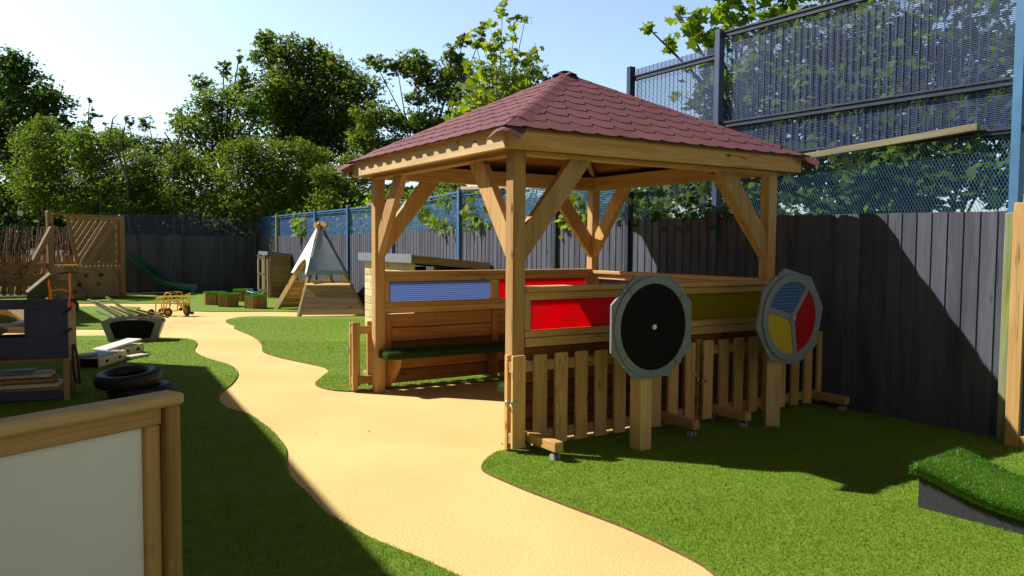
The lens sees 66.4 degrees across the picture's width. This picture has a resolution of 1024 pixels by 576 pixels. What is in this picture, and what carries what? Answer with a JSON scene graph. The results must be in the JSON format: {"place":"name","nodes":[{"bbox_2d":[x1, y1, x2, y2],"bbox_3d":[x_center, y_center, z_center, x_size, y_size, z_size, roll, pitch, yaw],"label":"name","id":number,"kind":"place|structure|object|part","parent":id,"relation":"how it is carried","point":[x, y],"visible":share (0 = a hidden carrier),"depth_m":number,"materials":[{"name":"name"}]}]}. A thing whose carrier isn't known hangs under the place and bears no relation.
{"place":"outdoors","nodes":[
{"label":"outdoors","id":0,"kind":"place"},
{"bbox_2d":[0,328,7,334],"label":"plank","id":1,"kind":"object","parent":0,"point":[3,331],"visible":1,"depth_m":7.14,"materials":[{"name":"brown wood"}]},
{"bbox_2d":[0,320,23,329],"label":"plank","id":2,"kind":"object","parent":1,"relation":"on","point":[17,323],"visible":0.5,"depth_m":7.09,"materials":[{"name":"grey wood"}]},
{"bbox_2d":[0,314,16,322],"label":"turf cushion","id":3,"kind":"object","parent":2,"relation":"on","point":[6,319],"visible":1,"depth_m":7.12,"materials":[{"name":"green plant"}]},
{"bbox_2d":[0,249,204,296],"bbox_3d":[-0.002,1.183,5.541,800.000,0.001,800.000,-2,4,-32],"label":"ground","id":4,"kind":"structure","parent":0,"point":[31,252],"depth_m":64.06,"materials":[{"name":"green plant"}]},
{"bbox_2d":[0,43,85,275],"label":"broadleaf tree","id":5,"kind":"object","parent":4,"relation":"on","point":[16,74],"visible":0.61,"depth_m":28.57,"materials":[{"name":"green plant"}]},
{"bbox_2d":[0,223,99,295],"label":"reed screen","id":6,"kind":"object","parent":4,"relation":"on","point":[66,246],"visible":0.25,"depth_m":21.34,"materials":[{"name":"brown plant"}]},
{"bbox_2d":[0,113,99,279],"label":"bush","id":7,"kind":"object","parent":4,"relation":"on","point":[39,180],"visible":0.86,"depth_m":25.64,"materials":[{"name":"green plant"}]},
{"bbox_2d":[75,97,109,261],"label":"broadleaf tree","id":8,"kind":"object","parent":4,"relation":"on","point":[89,120],"visible":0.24,"depth_m":33.95,"materials":[{"name":"green plant"}]},
{"bbox_2d":[51,124,139,232],"bbox_3d":[-13.436,-2.617,25.632,2.857,5.378,2.738,-2,4,-32],"label":"bush","id":9,"kind":"object","parent":4,"relation":"on","point":[108,151],"visible":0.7,"depth_m":25.19,"materials":[{"name":"green plant"}]},
{"bbox_2d":[88,145,185,233],"bbox_3d":[-11.705,-2.221,25.018,2.984,4.684,2.253,1,3,6],"label":"bush","id":10,"kind":"object","parent":4,"relation":"on","point":[139,178],"visible":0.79,"depth_m":24.69,"materials":[{"name":"green plant"}]},
{"bbox_2d":[98,115,187,232],"bbox_3d":[-14.034,-3.410,30.099,3.716,6.480,2.477,1,3,10],"label":"bush","id":11,"kind":"object","parent":4,"relation":"on","point":[145,144],"visible":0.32,"depth_m":29.83,"materials":[{"name":"green plant"}]},
{"bbox_2d":[96,109,192,234],"bbox_3d":[-11.387,-3.289,24.299,2.922,4.605,0.684,0,3,1],"label":"dead tree","id":12,"kind":"object","parent":4,"relation":"on","point":[174,173],"visible":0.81,"depth_m":24.19,"materials":[{"name":"wood"}]},
{"bbox_2d":[100,212,252,283],"bbox_3d":[-9.840,-1.037,23.359,4.299,2.310,0.088,-2,4,-32],"label":"fence","id":13,"kind":"object","parent":4,"relation":"on","point":[183,224],"visible":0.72,"depth_m":23.33,"materials":[{"name":"metal"}]},
{"bbox_2d":[104,234,253,292],"bbox_3d":[-9.834,-0.733,23.400,4.270,1.700,0.024,-2,4,-32],"label":"board fence","id":14,"kind":"object","parent":4,"relation":"on","point":[219,263],"visible":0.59,"depth_m":23.57,"materials":[{"name":"black wood"}]},
{"bbox_2d":[154,146,235,234],"bbox_3d":[-9.867,-2.133,24.565,2.677,4.602,2.039,1,3,5],"label":"bush","id":15,"kind":"object","parent":4,"relation":"on","point":[194,170],"visible":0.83,"depth_m":24.25,"materials":[{"name":"green plant"}]},
{"bbox_2d":[157,49,278,233],"bbox_3d":[-10.914,-4.527,29.069,4.777,8.873,2.558,1,3,16],"label":"broadleaf tree","id":16,"kind":"object","parent":4,"relation":"on","point":[217,128],"visible":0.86,"depth_m":28.70,"materials":[{"name":"green plant"}]},
{"bbox_2d":[196,134,317,290],"bbox_3d":[-7.782,-2.259,24.055,3.523,4.910,2.862,-2,4,-32],"label":"tree","id":17,"kind":"object","parent":4,"relation":"on","point":[258,168],"visible":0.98,"depth_m":23.77,"materials":[{"name":"green plant"}]},
{"bbox_2d":[265,144,358,234],"bbox_3d":[-6.285,-2.230,25.168,3.596,4.760,2.526,0,3,-14],"label":"bush","id":18,"kind":"object","parent":4,"relation":"on","point":[321,159],"visible":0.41,"depth_m":24.71,"materials":[{"name":"green plant"}]},
{"bbox_2d":[242,28,393,206],"bbox_3d":[-7.986,-5.220,31.133,5.850,10.078,5.484,-2,4,-32],"label":"broadleaf tree","id":19,"kind":"object","parent":4,"relation":"on","point":[308,95],"visible":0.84,"depth_m":30.44,"materials":[{"name":"green plant"}]},
{"bbox_2d":[275,194,371,249],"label":"shrub","id":20,"kind":"object","parent":4,"relation":"on","point":[330,223],"visible":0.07,"depth_m":22.38,"materials":[{"name":"green plant"}]},
{"bbox_2d":[0,178,664,250],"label":"woodland","id":21,"kind":"object","parent":4,"relation":"on","point":[24,221],"visible":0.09,"depth_m":27.74,"materials":[{"name":"green plant"}]},
{"bbox_2d":[302,151,370,232],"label":"bush","id":22,"kind":"object","parent":4,"relation":"on","point":[337,179],"visible":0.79,"depth_m":22.79,"materials":[{"name":"green plant"}]},
{"bbox_2d":[318,181,436,234],"bbox_3d":[-2.998,-1.252,20.160,3.898,3.215,4.309,-2,4,-32],"label":"shrub","id":23,"kind":"object","parent":4,"relation":"on","point":[359,218],"visible":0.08,"depth_m":19.87,"materials":[{"name":"green plant"}]},
{"bbox_2d":[338,20,488,204],"bbox_3d":[-3.042,-3.899,24.001,4.462,8.277,2.170,0,3,-12],"label":"broadleaf tree","id":24,"kind":"object","parent":4,"relation":"on","point":[411,67],"visible":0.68,"depth_m":23.74,"materials":[{"name":"green plant"}]},
{"bbox_2d":[369,182,488,230],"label":"shrub","id":25,"kind":"object","parent":4,"relation":"on","point":[440,193],"visible":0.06,"depth_m":16.83,"materials":[{"name":"green plant"}]},
{"bbox_2d":[253,186,624,279],"bbox_3d":[-3.337,-0.695,16.956,0.102,2.409,17.876,-2,4,-32],"label":"fence","id":26,"kind":"object","parent":4,"relation":"on","point":[353,226],"visible":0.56,"depth_m":14.04,"materials":[{"name":"blue metal"}]},
{"bbox_2d":[289,211,306,239],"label":"climbing plant","id":27,"kind":"object","parent":26,"relation":"attached to","point":[296,225],"visible":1,"depth_m":20.42,"materials":[{"name":"green plant"}]},
{"bbox_2d":[417,196,452,235],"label":"climbing plant","id":28,"kind":"object","parent":26,"relation":"attached to","point":[425,213],"visible":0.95,"depth_m":13.64,"materials":[{"name":"green plant"}]},
{"bbox_2d":[456,195,491,235],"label":"climbing plant","id":29,"kind":"object","parent":26,"relation":"attached to","point":[466,216],"visible":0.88,"depth_m":12.57,"materials":[{"name":"green plant"}]},
{"bbox_2d":[553,192,604,239],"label":"climbing plant","id":30,"kind":"object","parent":26,"relation":"attached to","point":[573,197],"visible":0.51,"depth_m":10.22,"materials":[{"name":"green plant"}]},
{"bbox_2d":[443,0,544,199],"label":"sapling","id":31,"kind":"object","parent":4,"relation":"on","point":[487,97],"visible":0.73,"depth_m":12.29,"materials":[{"name":"green plant"}]},
{"bbox_2d":[447,47,550,113],"bbox_3d":[-0.364,-3.001,21.128,2.873,6.810,2.156,1,3,14],"label":"broadleaf tree","id":32,"kind":"object","parent":4,"relation":"on","point":[532,71],"visible":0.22,"depth_m":20.79,"materials":[{"name":"green plant"}]},
{"bbox_2d":[444,189,604,227],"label":"shrub","id":33,"kind":"object","parent":4,"relation":"on","point":[505,196],"depth_m":14.72,"materials":[{"name":"green plant"}]},
{"bbox_2d":[560,187,689,220],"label":"shrub","id":34,"kind":"object","parent":4,"relation":"on","point":[633,207],"visible":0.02,"depth_m":12.39,"materials":[{"name":"green plant"}]},
{"bbox_2d":[258,211,1007,437],"bbox_3d":[-0.775,-0.137,12.927,0.188,1.766,27.432,-2,4,-32],"label":"board fence","id":35,"kind":"object","parent":4,"relation":"on","point":[910,325],"visible":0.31,"depth_m":6.77,"materials":[{"name":"grey wood"}]},
{"bbox_2d":[612,181,733,234],"bbox_3d":[1.787,-1.034,8.737,0.261,0.937,1.914,-2,4,-32],"label":"climbing plant","id":36,"kind":"object","parent":35,"relation":"attached to","point":[702,192],"visible":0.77,"depth_m":8.57,"materials":[{"name":"green plant"}]},
{"bbox_2d":[638,0,820,215],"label":"sycamore","id":37,"kind":"object","parent":4,"relation":"on","point":[692,29],"visible":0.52,"depth_m":10.51,"materials":[{"name":"green plant"}]},
{"bbox_2d":[633,176,858,219],"bbox_3d":[3.167,-0.606,11.360,3.479,2.961,3.453,1,3,18],"label":"shrub","id":38,"kind":"object","parent":4,"relation":"on","point":[857,212],"visible":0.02,"depth_m":10.85,"materials":[{"name":"green plant"}]},
{"bbox_2d":[633,56,1013,215],"bbox_3d":[3.637,-0.706,9.029,4.959,3.718,1.660,2,4,29],"label":"sycamore","id":39,"kind":"object","parent":4,"relation":"on","point":[933,176],"visible":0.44,"depth_m":8.41,"materials":[{"name":"green plant"}]},
{"bbox_2d":[624,0,1023,270],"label":"fence","id":40,"kind":"object","parent":4,"relation":"on","point":[1016,157],"visible":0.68,"depth_m":6.86,"materials":[{"name":"metal"}]},
{"bbox_2d":[805,123,980,158],"bbox_3d":[2.901,-1.218,6.965,0.050,0.204,2.359,-2,4,-35],"label":"timber rail","id":41,"kind":"object","parent":40,"relation":"attached to","point":[975,127],"visible":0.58,"depth_m":6.50,"materials":[{"name":"beige wood"}]},
{"bbox_2d":[680,3,1015,215],"bbox_3d":[5.677,-1.932,12.961,7.321,5.899,4.165,1,3,15],"label":"sycamore","id":42,"kind":"object","parent":4,"relation":"on","point":[938,193],"visible":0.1,"depth_m":12.64,"materials":[{"name":"green plant"}]},
{"bbox_2d":[729,0,1014,212],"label":"sycamore","id":43,"kind":"object","parent":4,"relation":"on","point":[895,168],"visible":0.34,"depth_m":9.14,"materials":[{"name":"green plant"}]},
{"bbox_2d":[76,306,163,329],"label":"turf","id":44,"kind":"structure","parent":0,"point":[87,312],"depth_m":15.50,"materials":[{"name":"green plant"}]},
{"bbox_2d":[26,273,51,298],"bbox_3d":[-8.280,0.244,13.709,0.328,1.031,0.712,1,3,20],"label":"easel","id":45,"kind":"object","parent":44,"relation":"on","point":[40,288],"visible":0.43,"depth_m":13.67,"materials":[{"name":"orange wood"}]},
{"bbox_2d":[51,271,78,311],"bbox_3d":[-9.244,0.095,15.855,0.879,0.868,0.400,0,3,-6],"label":"tricycle","id":46,"kind":"object","parent":44,"relation":"on","point":[73,304],"visible":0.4,"depth_m":15.86,"materials":[{"name":"orange metal"}]},
{"bbox_2d":[0,291,298,311],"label":"turf","id":47,"kind":"structure","parent":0,"point":[197,302],"depth_m":19.40,"materials":[{"name":"green plant"}]},
{"bbox_2d":[0,254,87,295],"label":"garden fence","id":48,"kind":"object","parent":47,"relation":"on","point":[3,262],"visible":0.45,"depth_m":20.65,"materials":[{"name":"brown wood"}]},
{"bbox_2d":[0,211,196,298],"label":"climbing tower","id":49,"kind":"structure","parent":47,"relation":"on","point":[95,278],"depth_m":20.50,"materials":[{"name":"brown wood"}]},
{"bbox_2d":[203,290,224,304],"bbox_3d":[-7.060,0.232,18.540,0.497,0.325,0.550,-2,4,-32],"label":"stool","id":50,"kind":"object","parent":47,"relation":"on","point":[210,297],"visible":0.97,"depth_m":18.32,"materials":[{"name":"brown wood"}]},
{"bbox_2d":[217,292,238,306],"bbox_3d":[-6.518,0.267,17.976,0.529,0.325,0.486,1,3,12],"label":"stool","id":51,"kind":"object","parent":47,"relation":"on","point":[229,299],"visible":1,"depth_m":17.77,"materials":[{"name":"brown wood"}]},
{"bbox_2d":[232,288,252,301],"bbox_3d":[-6.753,0.173,19.671,0.546,0.325,0.528,-2,4,-32],"label":"stool","id":52,"kind":"object","parent":47,"relation":"on","point":[242,292],"visible":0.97,"depth_m":19.46,"materials":[{"name":"green plant"}]},
{"bbox_2d":[244,294,266,308],"bbox_3d":[-5.746,0.295,17.555,0.527,0.325,0.518,-2,4,-32],"label":"stool","id":53,"kind":"object","parent":47,"relation":"on","point":[255,301],"visible":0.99,"depth_m":17.38,"materials":[{"name":"brown wood"}]},
{"bbox_2d":[257,251,292,297],"bbox_3d":[-6.512,-0.372,21.320,0.940,1.250,0.930,-2,4,-32],"label":"play cupboard","id":54,"kind":"object","parent":47,"relation":"on","point":[276,272],"visible":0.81,"depth_m":20.99,"materials":[{"name":"brown wood"}]},
{"bbox_3d":[-6.697,-0.377,20.919,0.200,1.000,0.034,-2,4,-32],"label":"door","id":55,"kind":"part","parent":54,"relation":"part of","materials":[{"name":"beige wood"}]},
{"bbox_2d":[274,221,364,315],"bbox_3d":[-4.094,-0.424,16.574,1.428,1.967,2.478,-1,3,-27],"label":"play tent","id":56,"kind":"object","parent":47,"relation":"on","point":[318,256],"visible":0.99,"depth_m":16.13,"materials":[{"name":"brown wood"}]},
{"bbox_2d":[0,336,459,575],"bbox_3d":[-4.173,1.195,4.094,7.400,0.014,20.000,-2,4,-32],"label":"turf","id":57,"kind":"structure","parent":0,"point":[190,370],"depth_m":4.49,"materials":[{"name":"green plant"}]},
{"bbox_2d":[0,299,80,401],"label":"storage unit","id":58,"kind":"object","parent":57,"relation":"on","point":[49,334],"visible":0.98,"depth_m":7.06,"materials":[{"name":"blue wood"}]},
{"bbox_2d":[0,379,62,389],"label":"plank","id":59,"kind":"object","parent":58,"relation":"on","point":[58,382],"visible":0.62,"depth_m":7.10,"materials":[{"name":"brown wood"}]},
{"bbox_2d":[0,374,59,384],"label":"plank","id":60,"kind":"object","parent":59,"relation":"on","point":[53,378],"visible":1,"depth_m":7.09,"materials":[{"name":"brown wood"}]},
{"bbox_2d":[0,369,54,379],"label":"plank","id":61,"kind":"object","parent":60,"relation":"on","point":[42,373],"visible":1,"depth_m":7.13,"materials":[{"name":"brown wood"}]},
{"bbox_2d":[0,368,35,375],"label":"board","id":62,"kind":"object","parent":61,"relation":"on","point":[26,371],"visible":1,"depth_m":7.12,"materials":[{"name":"grey wood"}]},
{"bbox_2d":[0,390,183,575],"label":"partition panel","id":63,"kind":"object","parent":57,"relation":"on","point":[91,489],"visible":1,"depth_m":2.24,"materials":[{"name":"white plastic"}]},
{"bbox_2d":[79,350,126,367],"bbox_3d":[-4.916,0.843,9.357,0.304,0.129,0.716,0,3,-2],"label":"stepping box","id":64,"kind":"object","parent":57,"relation":"on","point":[104,358],"visible":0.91,"depth_m":9.18,"materials":[{"name":"white wood"}]},
{"bbox_2d":[78,352,97,357],"bbox_3d":[-5.077,0.785,8.969,0.200,0.022,0.560,3,4,38],"label":"board","id":65,"kind":"object","parent":64,"relation":"on","point":[89,354],"visible":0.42,"depth_m":9.07,"materials":[{"name":"grey wood"}]},
{"bbox_2d":[112,343,143,354],"bbox_3d":[-5.040,0.799,10.154,0.264,0.129,0.503,1,3,8],"label":"stepping box","id":66,"kind":"object","parent":57,"relation":"on","point":[132,348],"visible":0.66,"depth_m":10.17,"materials":[{"name":"beige wood"}]},
{"bbox_2d":[93,338,141,350],"bbox_3d":[-5.013,0.717,9.953,0.220,0.086,0.618,1,3,14],"label":"board","id":67,"kind":"object","parent":66,"relation":"on","point":[118,344],"visible":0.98,"depth_m":9.90,"materials":[{"name":"white wood"}]},
{"bbox_2d":[101,315,165,341],"bbox_3d":[-5.597,0.593,11.591,0.830,0.362,0.326,-1,3,-17],"label":"trough","id":68,"kind":"object","parent":57,"relation":"on","point":[143,328],"visible":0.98,"depth_m":11.45,"materials":[{"name":"grey plastic"}]},
{"bbox_2d":[87,299,120,316],"bbox_3d":[-5.890,0.380,11.566,0.677,0.442,0.085,0,3,-15],"label":"plank","id":69,"kind":"object","parent":68,"relation":"in","point":[104,308],"visible":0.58,"depth_m":11.51,"materials":[{"name":"grey wood"}]},
{"bbox_2d":[95,310,114,317],"bbox_3d":[-5.799,0.460,11.494,0.565,0.273,0.080,-1,3,-19],"label":"plank","id":70,"kind":"object","parent":68,"relation":"in","point":[107,315],"visible":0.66,"depth_m":11.41,"materials":[{"name":"grey wood"}]},
{"bbox_2d":[93,300,127,316],"bbox_3d":[-5.838,0.372,11.634,0.676,0.393,0.080,-1,3,-17],"label":"plank","id":71,"kind":"object","parent":68,"relation":"in","point":[114,310],"visible":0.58,"depth_m":11.58,"materials":[{"name":"grey wood"}]},
{"bbox_2d":[105,296,137,316],"bbox_3d":[-5.699,0.304,11.505,0.501,0.396,0.034,-1,3,-22],"label":"plank","id":72,"kind":"object","parent":68,"relation":"in","point":[120,306],"visible":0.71,"depth_m":11.48,"materials":[{"name":"grey wood"}]},
{"bbox_2d":[110,306,133,316],"bbox_3d":[-5.657,0.399,11.607,0.547,0.284,0.080,-1,3,-21],"label":"plank","id":73,"kind":"object","parent":68,"relation":"in","point":[115,308],"visible":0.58,"depth_m":11.54,"materials":[{"name":"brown wood"}]},
{"bbox_2d":[128,309,163,320],"bbox_3d":[-5.453,0.398,11.659,0.488,0.186,0.075,-1,3,-24],"label":"plank","id":74,"kind":"object","parent":68,"relation":"in","point":[145,314],"visible":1,"depth_m":11.63,"materials":[{"name":"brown wood"}]},
{"bbox_2d":[136,309,168,317],"bbox_3d":[-5.404,0.382,11.773,0.444,0.147,0.075,-1,3,-18],"label":"plank","id":75,"kind":"object","parent":68,"relation":"in","point":[152,313],"visible":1,"depth_m":11.75,"materials":[{"name":"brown wood"}]},
{"bbox_2d":[126,353,148,358],"bbox_3d":[-4.750,0.856,9.842,0.180,0.030,0.320,1,3,18],"label":"board","id":76,"kind":"object","parent":57,"relation":"on","point":[135,355],"visible":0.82,"depth_m":9.81,"materials":[{"name":"white wood"}]},
{"bbox_2d":[107,379,174,398],"bbox_3d":[-3.491,0.962,7.376,0.588,0.132,0.588,-2,4,-32],"label":"tyre","id":77,"kind":"object","parent":57,"relation":"on","point":[161,385],"visible":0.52,"depth_m":7.16,"materials":[{"name":"black rubber"}]},
{"bbox_2d":[93,364,161,390],"bbox_3d":[-3.594,0.836,7.327,0.586,0.182,0.587,-2,4,-32],"label":"tyre","id":78,"kind":"object","parent":77,"relation":"on","point":[126,377],"visible":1,"depth_m":7.18,"materials":[{"name":"black rubber"}]},
{"bbox_2d":[226,316,504,391],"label":"turf","id":79,"kind":"structure","parent":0,"point":[313,328],"depth_m":11.48,"materials":[{"name":"green plant"}]},
{"bbox_2d":[358,253,489,325],"bbox_3d":[-1.459,0.100,12.632,1.345,1.315,2.120,-2,4,-32],"label":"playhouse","id":80,"kind":"object","parent":79,"relation":"on","point":[401,262],"visible":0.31,"depth_m":11.98,"materials":[{"name":"brown wood"}]},
{"bbox_2d":[347,321,504,390],"bbox_3d":[-0.918,0.651,8.285,1.808,0.689,0.445,-2,4,-32],"label":"picket fence","id":81,"kind":"object","parent":79,"relation":"on","point":[356,330],"visible":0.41,"depth_m":7.73,"materials":[{"name":"brown wood"}]},
{"bbox_2d":[2,304,800,575],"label":"path","id":82,"kind":"structure","parent":0,"point":[406,473],"depth_m":5.05,"materials":[{"name":"rubber"}]},
{"bbox_2d":[0,310,23,331],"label":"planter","id":83,"kind":"object","parent":82,"relation":"on","point":[18,314],"visible":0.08,"depth_m":12.62,"materials":[{"name":"brown wood"}]},
{"bbox_2d":[147,291,194,315],"bbox_3d":[-6.775,0.307,15.639,0.881,0.502,0.366,0,3,0],"label":"tricycle","id":84,"kind":"object","parent":82,"relation":"on","point":[166,311],"visible":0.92,"depth_m":15.57,"materials":[{"name":"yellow metal"}]},
{"bbox_2d":[336,70,818,429],"bbox_3d":[0.481,-0.468,7.284,3.363,3.054,3.211,-2,4,-32],"label":"gazebo","id":85,"kind":"object","parent":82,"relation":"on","point":[560,136],"visible":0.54,"depth_m":6.68,"materials":[{"name":"brown wood"}]},
{"bbox_2d":[0,0,1023,216],"label":"sky","id":86,"kind":"structure","parent":0,"point":[135,58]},
{"bbox_2d":[0,317,1023,575],"bbox_3d":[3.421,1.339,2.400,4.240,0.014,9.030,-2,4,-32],"label":"turf","id":87,"kind":"structure","parent":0,"point":[665,544],"depth_m":4.58,"materials":[{"name":"green plant"}]},
{"bbox_2d":[504,342,699,460],"bbox_3d":[0.787,0.799,5.764,1.808,0.689,0.445,-2,4,-32],"label":"picket fence","id":88,"kind":"object","parent":87,"relation":"on","point":[517,434],"visible":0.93,"depth_m":5.69,"materials":[{"name":"brown wood"}]},
{"bbox_2d":[609,275,691,450],"bbox_3d":[0.942,0.534,5.528,0.740,1.250,0.173,-2,4,-32],"label":"spinner panel","id":89,"kind":"object","parent":87,"relation":"on","point":[650,326],"visible":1,"depth_m":5.47,"materials":[{"name":"black plastic"}]},
{"bbox_2d":[694,331,849,427],"bbox_3d":[2.343,0.757,6.744,1.808,0.689,0.445,-2,4,-32],"label":"picket fence","id":90,"kind":"object","parent":87,"relation":"on","point":[705,406],"visible":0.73,"depth_m":6.59,"materials":[{"name":"brown wood"}]},
{"bbox_2d":[755,268,822,426],"bbox_3d":[2.185,0.481,6.327,0.804,1.286,0.206,-2,4,-32],"label":"spinner panel","id":91,"kind":"object","parent":87,"relation":"on","point":[788,319],"visible":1,"depth_m":6.26,"materials":[{"name":"multicoloured plastic"}]},
{"bbox_2d":[908,446,1023,534],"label":"wave ramp","id":92,"kind":"structure","parent":87,"relation":"on","point":[959,482],"depth_m":4.23,"materials":[{"name":"green plant"}]},
{"bbox_2d":[996,213,1013,440],"bbox_3d":[3.707,0.300,5.858,0.057,1.720,0.070,-2,4,-32],"label":"lichened post","id":93,"kind":"object","parent":87,"relation":"on","point":[1004,331],"visible":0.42,"depth_m":5.85,"materials":[{"name":"beige wood"}]},
{"bbox_2d":[1004,202,1023,448],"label":"wooden post","id":94,"kind":"object","parent":87,"relation":"on","point":[1014,424],"depth_m":5.66,"materials":[{"name":"brown wood"}]}
]}

